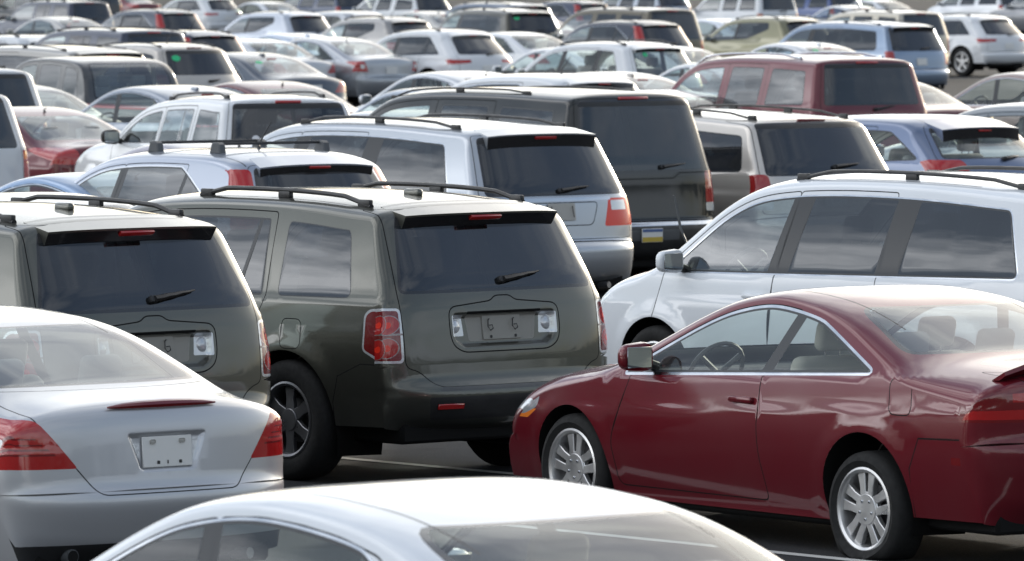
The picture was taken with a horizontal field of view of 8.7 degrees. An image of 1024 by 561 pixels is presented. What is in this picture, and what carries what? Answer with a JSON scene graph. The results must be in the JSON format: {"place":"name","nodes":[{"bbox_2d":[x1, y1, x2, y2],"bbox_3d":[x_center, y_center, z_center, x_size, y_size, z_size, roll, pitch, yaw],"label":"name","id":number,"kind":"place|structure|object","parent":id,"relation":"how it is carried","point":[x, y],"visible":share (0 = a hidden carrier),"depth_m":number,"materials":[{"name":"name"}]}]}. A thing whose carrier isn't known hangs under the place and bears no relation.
{"place":"outdoors","nodes":[
{"label":"outdoors","id":0,"kind":"place"},
{"bbox_2d":[0,0,40,20],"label":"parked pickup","id":1,"kind":"object","parent":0,"point":[5,11],"visible":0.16,"depth_m":261.36,"materials":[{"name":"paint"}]},
{"bbox_2d":[0,33,64,45],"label":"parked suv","id":2,"kind":"object","parent":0,"point":[31,39],"visible":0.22,"depth_m":131.89,"materials":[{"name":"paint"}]},
{"bbox_2d":[119,0,160,23],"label":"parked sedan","id":3,"kind":"object","parent":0,"point":[126,4],"visible":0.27,"depth_m":306.47,"materials":[{"name":"grey paint"}]},
{"bbox_2d":[350,110,428,116],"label":"parked sedan","id":4,"kind":"object","parent":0,"point":[404,113],"visible":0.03,"depth_m":76.15,"materials":[{"name":"paint"}]},
{"bbox_2d":[0,0,1023,560],"bbox_3d":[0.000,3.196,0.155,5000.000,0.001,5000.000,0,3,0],"label":"ground","id":5,"kind":"structure","parent":0,"point":[500,544],"depth_m":37.24,"materials":[{"name":"grey asphalt"}]},
{"bbox_2d":[0,95,29,191],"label":"parked suv","id":6,"kind":"object","parent":5,"relation":"on","point":[14,164],"visible":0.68,"depth_m":70.96,"materials":[{"name":"white metal"}]},
{"bbox_2d":[0,65,46,132],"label":"parked suv","id":7,"kind":"object","parent":5,"relation":"on","point":[17,88],"visible":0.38,"depth_m":84.94,"materials":[{"name":"grey metal"}]},
{"bbox_2d":[6,17,101,34],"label":"parked sedan","id":8,"kind":"object","parent":5,"relation":"on","point":[55,23],"visible":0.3,"depth_m":191.04,"materials":[{"name":"grey"}]},
{"bbox_2d":[0,0,113,33],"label":"parked suv","id":9,"kind":"object","parent":5,"relation":"on","point":[97,12],"visible":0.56,"depth_m":209.08,"materials":[{"name":"grey"}]},
{"bbox_2d":[0,171,119,196],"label":"parked sedan","id":10,"kind":"object","parent":5,"relation":"on","point":[59,182],"visible":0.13,"depth_m":54.56,"materials":[{"name":"blue paint"}]},
{"bbox_2d":[12,106,120,191],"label":"parked sedan","id":11,"kind":"object","parent":5,"relation":"on","point":[48,150],"visible":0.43,"depth_m":77.49,"materials":[{"name":"red paint"}]},
{"bbox_2d":[0,192,132,208],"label":"parked sedan","id":12,"kind":"object","parent":5,"relation":"on","point":[6,196],"visible":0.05,"depth_m":49.67,"materials":[{"name":"paint"}]},
{"bbox_2d":[0,43,143,86],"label":"parked minivan","id":13,"kind":"object","parent":5,"relation":"on","point":[14,56],"visible":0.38,"depth_m":107.55,"materials":[{"name":"paint"}]},
{"bbox_2d":[35,85,120,138],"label":"parked sedan","id":14,"kind":"object","parent":5,"relation":"on","point":[76,124],"visible":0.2,"depth_m":91.04,"materials":[{"name":"paint"}]},
{"bbox_2d":[41,0,121,25],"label":"parked suv","id":15,"kind":"object","parent":5,"relation":"on","point":[115,7],"visible":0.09,"depth_m":284.24,"materials":[{"name":"grey metal"}]},
{"bbox_2d":[34,26,185,46],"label":"parked suv","id":16,"kind":"object","parent":5,"relation":"on","point":[92,35],"visible":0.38,"depth_m":128.95,"materials":[{"name":"grey metal"}]},
{"bbox_2d":[14,56,218,116],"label":"suv","id":17,"kind":"object","parent":5,"relation":"on","point":[81,79],"visible":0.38,"depth_m":96.53,"materials":[{"name":"paint"}]},
{"bbox_2d":[0,194,270,406],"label":"parked suv","id":18,"kind":"object","parent":5,"relation":"on","point":[173,284],"visible":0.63,"depth_m":38.50,"materials":[{"name":"paint"}]},
{"bbox_2d":[0,304,283,560],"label":"parked sedan","id":19,"kind":"object","parent":5,"relation":"on","point":[99,458],"visible":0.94,"depth_m":32.95,"materials":[{"name":"silver metal"}]},
{"bbox_2d":[94,3,203,29],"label":"parked suv","id":20,"kind":"object","parent":5,"relation":"on","point":[172,19],"visible":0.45,"depth_m":191.86,"materials":[{"name":"paint"}]},
{"bbox_2d":[80,85,237,137],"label":"parked sedan","id":21,"kind":"object","parent":5,"relation":"on","point":[157,94],"visible":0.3,"depth_m":90.11,"materials":[{"name":"grey metal"}]},
{"bbox_2d":[97,31,240,95],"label":"parked suv","id":22,"kind":"object","parent":5,"relation":"on","point":[187,63],"visible":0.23,"depth_m":112.05,"materials":[{"name":"grey metal"}]},
{"bbox_2d":[100,143,283,192],"bbox_3d":[-3.099,-0.643,64.550,2.101,1.425,4.590,-2,4,-40],"label":"parked sedan","id":23,"kind":"object","parent":5,"relation":"on","point":[171,146],"visible":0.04,"depth_m":63.93,"materials":[{"name":"grey paint"}]},
{"bbox_2d":[158,0,241,30],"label":"parked suv","id":24,"kind":"object","parent":5,"relation":"on","point":[216,14],"visible":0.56,"depth_m":256.02,"materials":[{"name":"paint"}]},
{"bbox_2d":[171,21,245,62],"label":"parked suv","id":25,"kind":"object","parent":5,"relation":"on","point":[227,42],"visible":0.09,"depth_m":137.69,"materials":[{"name":"paint"}]},
{"bbox_2d":[74,91,349,171],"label":"parked suv","id":26,"kind":"object","parent":5,"relation":"on","point":[247,116],"visible":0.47,"depth_m":71.59,"materials":[{"name":"white metal"}]},
{"bbox_2d":[74,121,390,205],"bbox_3d":[-2.585,-0.377,54.362,2.182,1.881,4.518,-2,3,-36],"label":"parked suv","id":27,"kind":"object","parent":5,"relation":"on","point":[156,170],"visible":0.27,"depth_m":53.12,"materials":[{"name":"paint"}]},
{"bbox_2d":[235,2,297,29],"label":"parked sedan","id":28,"kind":"object","parent":5,"relation":"on","point":[242,23],"visible":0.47,"depth_m":255.96,"materials":[{"name":"paint"}]},
{"bbox_2d":[192,81,361,113],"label":"parked sedan","id":29,"kind":"object","parent":5,"relation":"on","point":[251,87],"visible":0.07,"depth_m":94.40,"materials":[{"name":"grey paint"}]},
{"bbox_2d":[219,3,335,52],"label":"parked suv","id":30,"kind":"object","parent":5,"relation":"on","point":[259,23],"visible":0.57,"depth_m":183.31,"materials":[{"name":"paint"}]},
{"bbox_2d":[225,52,346,101],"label":"parked sedan","id":31,"kind":"object","parent":5,"relation":"on","point":[243,66],"visible":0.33,"depth_m":120.35,"materials":[{"name":"grey metal"}]},
{"bbox_2d":[238,39,335,78],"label":"parked sedan","id":32,"kind":"object","parent":5,"relation":"on","point":[326,68],"visible":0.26,"depth_m":140.49,"materials":[{"name":"paint"}]},
{"bbox_2d":[254,33,358,56],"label":"parked sedan","id":33,"kind":"object","parent":5,"relation":"on","point":[287,37],"visible":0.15,"depth_m":150.47,"materials":[{"name":"grey metal"}]},
{"bbox_2d":[272,0,370,22],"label":"parked minivan","id":34,"kind":"object","parent":5,"relation":"on","point":[316,6],"visible":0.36,"depth_m":274.57,"materials":[{"name":"grey metal"}]},
{"bbox_2d":[276,37,416,100],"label":"parked sedan","id":35,"kind":"object","parent":5,"relation":"on","point":[372,73],"visible":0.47,"depth_m":140.86,"materials":[{"name":"grey paint"}]},
{"bbox_2d":[317,11,383,36],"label":"parked hatchback","id":36,"kind":"object","parent":5,"relation":"on","point":[335,17],"visible":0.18,"depth_m":200.00,"materials":[{"name":"paint"}]},
{"bbox_2d":[302,8,430,51],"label":"parked suv","id":37,"kind":"object","parent":5,"relation":"on","point":[374,29],"visible":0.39,"depth_m":166.51,"materials":[{"name":"paint"}]},
{"bbox_2d":[128,181,606,479],"bbox_3d":[-1.561,0.256,42.458,2.298,1.772,4.743,-2,4,-42],"label":"parked suv","id":38,"kind":"object","parent":5,"relation":"on","point":[435,313],"visible":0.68,"depth_m":40.73,"materials":[{"name":"paint"}]},
{"bbox_2d":[354,87,435,112],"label":"parked sedan","id":39,"kind":"object","parent":5,"relation":"on","point":[383,96],"visible":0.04,"depth_m":89.32,"materials":[{"name":"grey metal"}]},
{"bbox_2d":[352,0,452,20],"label":"parked minivan","id":40,"kind":"object","parent":5,"relation":"on","point":[385,8],"visible":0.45,"depth_m":257.44,"materials":[{"name":"grey metal"}]},
{"bbox_2d":[341,457,512,473],"bbox_3d":[-0.603,1.157,42.080,0.100,0.001,5.600,-2,4,-40],"label":"parking line","id":41,"kind":"object","parent":5,"relation":"on","point":[427,465],"visible":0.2,"depth_m":42.01,"materials":[{"name":"grey paint"}]},
{"bbox_2d":[355,71,501,111],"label":"parked sedan","id":42,"kind":"object","parent":5,"relation":"on","point":[450,78],"visible":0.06,"depth_m":100.25,"materials":[{"name":"grey paint"}]},
{"bbox_2d":[399,11,459,28],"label":"parked sedan","id":43,"kind":"object","parent":5,"relation":"on","point":[428,18],"visible":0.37,"depth_m":209.25,"materials":[{"name":"white metal"}]},
{"bbox_2d":[347,28,512,104],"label":"parked suv","id":44,"kind":"object","parent":5,"relation":"on","point":[439,50],"visible":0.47,"depth_m":141.92,"materials":[{"name":"paint"}]},
{"bbox_2d":[92,477,782,560],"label":"parked sedan","id":45,"kind":"object","parent":5,"relation":"on","point":[432,519],"visible":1,"depth_m":22.15,"materials":[{"name":"paint"}]},
{"bbox_2d":[249,113,633,290],"bbox_3d":[-1.135,-0.616,60.382,2.283,1.776,5.068,-2,4,-40],"label":"parked minivan","id":46,"kind":"object","parent":5,"relation":"on","point":[567,174],"visible":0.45,"depth_m":58.77,"materials":[{"name":"paint"}]},
{"bbox_2d":[436,1,551,22],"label":"parked minivan","id":47,"kind":"object","parent":5,"relation":"on","point":[485,4],"visible":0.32,"depth_m":208.13,"materials":[{"name":"paint"}]},
{"bbox_2d":[434,7,561,47],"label":"parked minivan","id":48,"kind":"object","parent":5,"relation":"on","point":[492,20],"visible":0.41,"depth_m":182.67,"materials":[{"name":"paint"}]},
{"bbox_2d":[412,56,638,109],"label":"parked suv","id":49,"kind":"object","parent":5,"relation":"on","point":[544,79],"visible":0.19,"depth_m":87.32,"materials":[{"name":"paint"}]},
{"bbox_2d":[489,32,588,69],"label":"parked sedan","id":50,"kind":"object","parent":5,"relation":"on","point":[513,48],"visible":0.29,"depth_m":153.33,"materials":[{"name":"paint"}]},
{"bbox_2d":[368,85,713,279],"bbox_3d":[-0.327,-0.921,64.944,2.354,1.942,5.139,-2,4,-40],"label":"parked suv","id":51,"kind":"object","parent":5,"relation":"on","point":[650,143],"visible":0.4,"depth_m":63.24,"materials":[{"name":"grey metal"}]},
{"bbox_2d":[492,47,652,73],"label":"parked sedan","id":52,"kind":"object","parent":5,"relation":"on","point":[575,60],"visible":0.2,"depth_m":126.59,"materials":[{"name":"silver paint"}]},
{"bbox_2d":[541,0,606,33],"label":"parked suv","id":53,"kind":"object","parent":5,"relation":"on","point":[562,11],"visible":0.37,"depth_m":228.37,"materials":[{"name":"paint"}]},
{"bbox_2d":[515,29,702,88],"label":"parked suv","id":54,"kind":"object","parent":5,"relation":"on","point":[622,51],"visible":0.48,"depth_m":118.46,"materials":[{"name":"paint"}]},
{"bbox_2d":[535,6,703,62],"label":"parked suv","id":55,"kind":"object","parent":5,"relation":"on","point":[685,20],"visible":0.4,"depth_m":162.72,"materials":[{"name":"grey metal"}]},
{"bbox_2d":[555,11,694,66],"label":"parked suv","id":56,"kind":"object","parent":5,"relation":"on","point":[668,31],"visible":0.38,"depth_m":159.21,"materials":[{"name":"paint"}]},
{"bbox_2d":[581,72,704,99],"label":"parked sedan","id":57,"kind":"object","parent":5,"relation":"on","point":[631,76],"visible":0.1,"depth_m":100.83,"materials":[{"name":"silver metal"}]},
{"bbox_2d":[602,0,690,9],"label":"parked minivan","id":58,"kind":"object","parent":5,"relation":"on","point":[679,4],"visible":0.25,"depth_m":278.03,"materials":[{"name":"white metal"}]},
{"bbox_2d":[603,46,720,85],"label":"parked sedan","id":59,"kind":"object","parent":5,"relation":"on","point":[705,77],"visible":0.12,"depth_m":129.51,"materials":[{"name":"paint"}]},
{"bbox_2d":[643,63,723,95],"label":"parked sedan","id":60,"kind":"object","parent":5,"relation":"on","point":[712,86],"visible":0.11,"depth_m":109.03,"materials":[{"name":"silver paint"}]},
{"bbox_2d":[639,90,736,108],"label":"parked sedan","id":61,"kind":"object","parent":5,"relation":"on","point":[684,94],"visible":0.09,"depth_m":87.73,"materials":[{"name":"paint"}]},
{"bbox_2d":[507,525,870,560],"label":"parking line","id":62,"kind":"object","parent":5,"relation":"on","point":[699,544],"visible":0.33,"depth_m":36.56,"materials":[{"name":"grey paint"}]},
{"bbox_2d":[697,19,737,39],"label":"parked sedan","id":63,"kind":"object","parent":5,"relation":"on","point":[718,24],"visible":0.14,"depth_m":185.20,"materials":[{"name":"grey metal"}]},
{"bbox_2d":[692,0,797,34],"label":"parked suv","id":64,"kind":"object","parent":5,"relation":"on","point":[731,9],"visible":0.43,"depth_m":237.17,"materials":[{"name":"white metal"}]},
{"bbox_2d":[703,9,817,57],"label":"parked suv","id":65,"kind":"object","parent":5,"relation":"on","point":[752,33],"visible":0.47,"depth_m":168.25,"materials":[{"name":"paint"}]},
{"bbox_2d":[509,284,1023,559],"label":"parked coupe","id":66,"kind":"object","parent":5,"relation":"on","point":[861,429],"visible":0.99,"depth_m":36.17,"materials":[{"name":"paint"}]},
{"bbox_2d":[690,104,887,252],"bbox_3d":[1.547,-0.887,66.520,2.283,1.722,5.068,-2,4,-40],"label":"parked minivan","id":67,"kind":"object","parent":5,"relation":"on","point":[747,152],"visible":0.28,"depth_m":64.55,"materials":[{"name":"grey metal"}]},
{"bbox_2d":[670,51,926,147],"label":"parked suv","id":68,"kind":"object","parent":5,"relation":"on","point":[856,85],"visible":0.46,"depth_m":87.02,"materials":[{"name":"red metal"}]},
{"bbox_2d":[751,42,864,56],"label":"parked sedan","id":69,"kind":"object","parent":5,"relation":"on","point":[796,47],"visible":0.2,"depth_m":135.06,"materials":[{"name":"grey metal"}]},
{"bbox_2d":[601,166,1023,364],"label":"parked minivan","id":70,"kind":"object","parent":5,"relation":"on","point":[955,227],"visible":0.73,"depth_m":44.56,"materials":[{"name":"paint"}]},
{"bbox_2d":[794,0,863,17],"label":"parked minivan","id":71,"kind":"object","parent":5,"relation":"on","point":[808,7],"visible":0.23,"depth_m":267.72,"materials":[{"name":"metal"}]},
{"bbox_2d":[807,5,874,21],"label":"parked sedan","id":72,"kind":"object","parent":5,"relation":"on","point":[845,7],"visible":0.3,"depth_m":235.40,"materials":[{"name":"grey metal"}]},
{"bbox_2d":[769,20,948,93],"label":"parked minivan","id":73,"kind":"object","parent":5,"relation":"on","point":[919,48],"visible":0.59,"depth_m":147.33,"materials":[{"name":"paint"}]},
{"bbox_2d":[850,0,914,10],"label":"parked sedan","id":74,"kind":"object","parent":5,"relation":"on","point":[875,4],"visible":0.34,"depth_m":267.16,"materials":[{"name":"paint"}]},
{"bbox_2d":[824,9,948,62],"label":"parked suv","id":75,"kind":"object","parent":5,"relation":"on","point":[933,19],"visible":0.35,"depth_m":170.87,"materials":[{"name":"grey"}]},
{"bbox_2d":[848,114,1023,172],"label":"parked hatchback","id":76,"kind":"object","parent":5,"relation":"on","point":[913,135],"visible":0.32,"depth_m":69.31,"materials":[{"name":"paint"}]},
{"bbox_2d":[882,102,1023,159],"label":"parked hatchback","id":77,"kind":"object","parent":5,"relation":"on","point":[995,147],"visible":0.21,"depth_m":76.37,"materials":[{"name":"paint"}]},
{"bbox_2d":[918,82,992,118],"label":"parked sedan","id":78,"kind":"object","parent":5,"relation":"on","point":[952,106],"visible":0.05,"depth_m":96.25,"materials":[{"name":"paint"}]},
{"bbox_2d":[927,0,1023,15],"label":"parked minivan","id":79,"kind":"object","parent":5,"relation":"on","point":[982,7],"visible":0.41,"depth_m":285.78,"materials":[{"name":"white metal"}]},
{"bbox_2d":[940,14,1023,75],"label":"parked suv","id":80,"kind":"object","parent":5,"relation":"on","point":[981,42],"visible":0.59,"depth_m":177.08,"materials":[{"name":"paint"}]},
{"bbox_2d":[940,72,1023,125],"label":"parked sedan","id":81,"kind":"object","parent":5,"relation":"on","point":[1008,120],"visible":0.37,"depth_m":101.21,"materials":[{"name":"grey metal"}]},
{"bbox_2d":[987,0,1023,35],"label":"parked suv","id":82,"kind":"object","parent":5,"relation":"on","point":[1014,15],"visible":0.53,"depth_m":256.71,"materials":[{"name":"white metal"}]},
{"bbox_2d":[555,19,585,33],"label":"parked sedan","id":83,"kind":"object","parent":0,"point":[565,29],"visible":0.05,"depth_m":197.02,"materials":[{"name":"white metal"}]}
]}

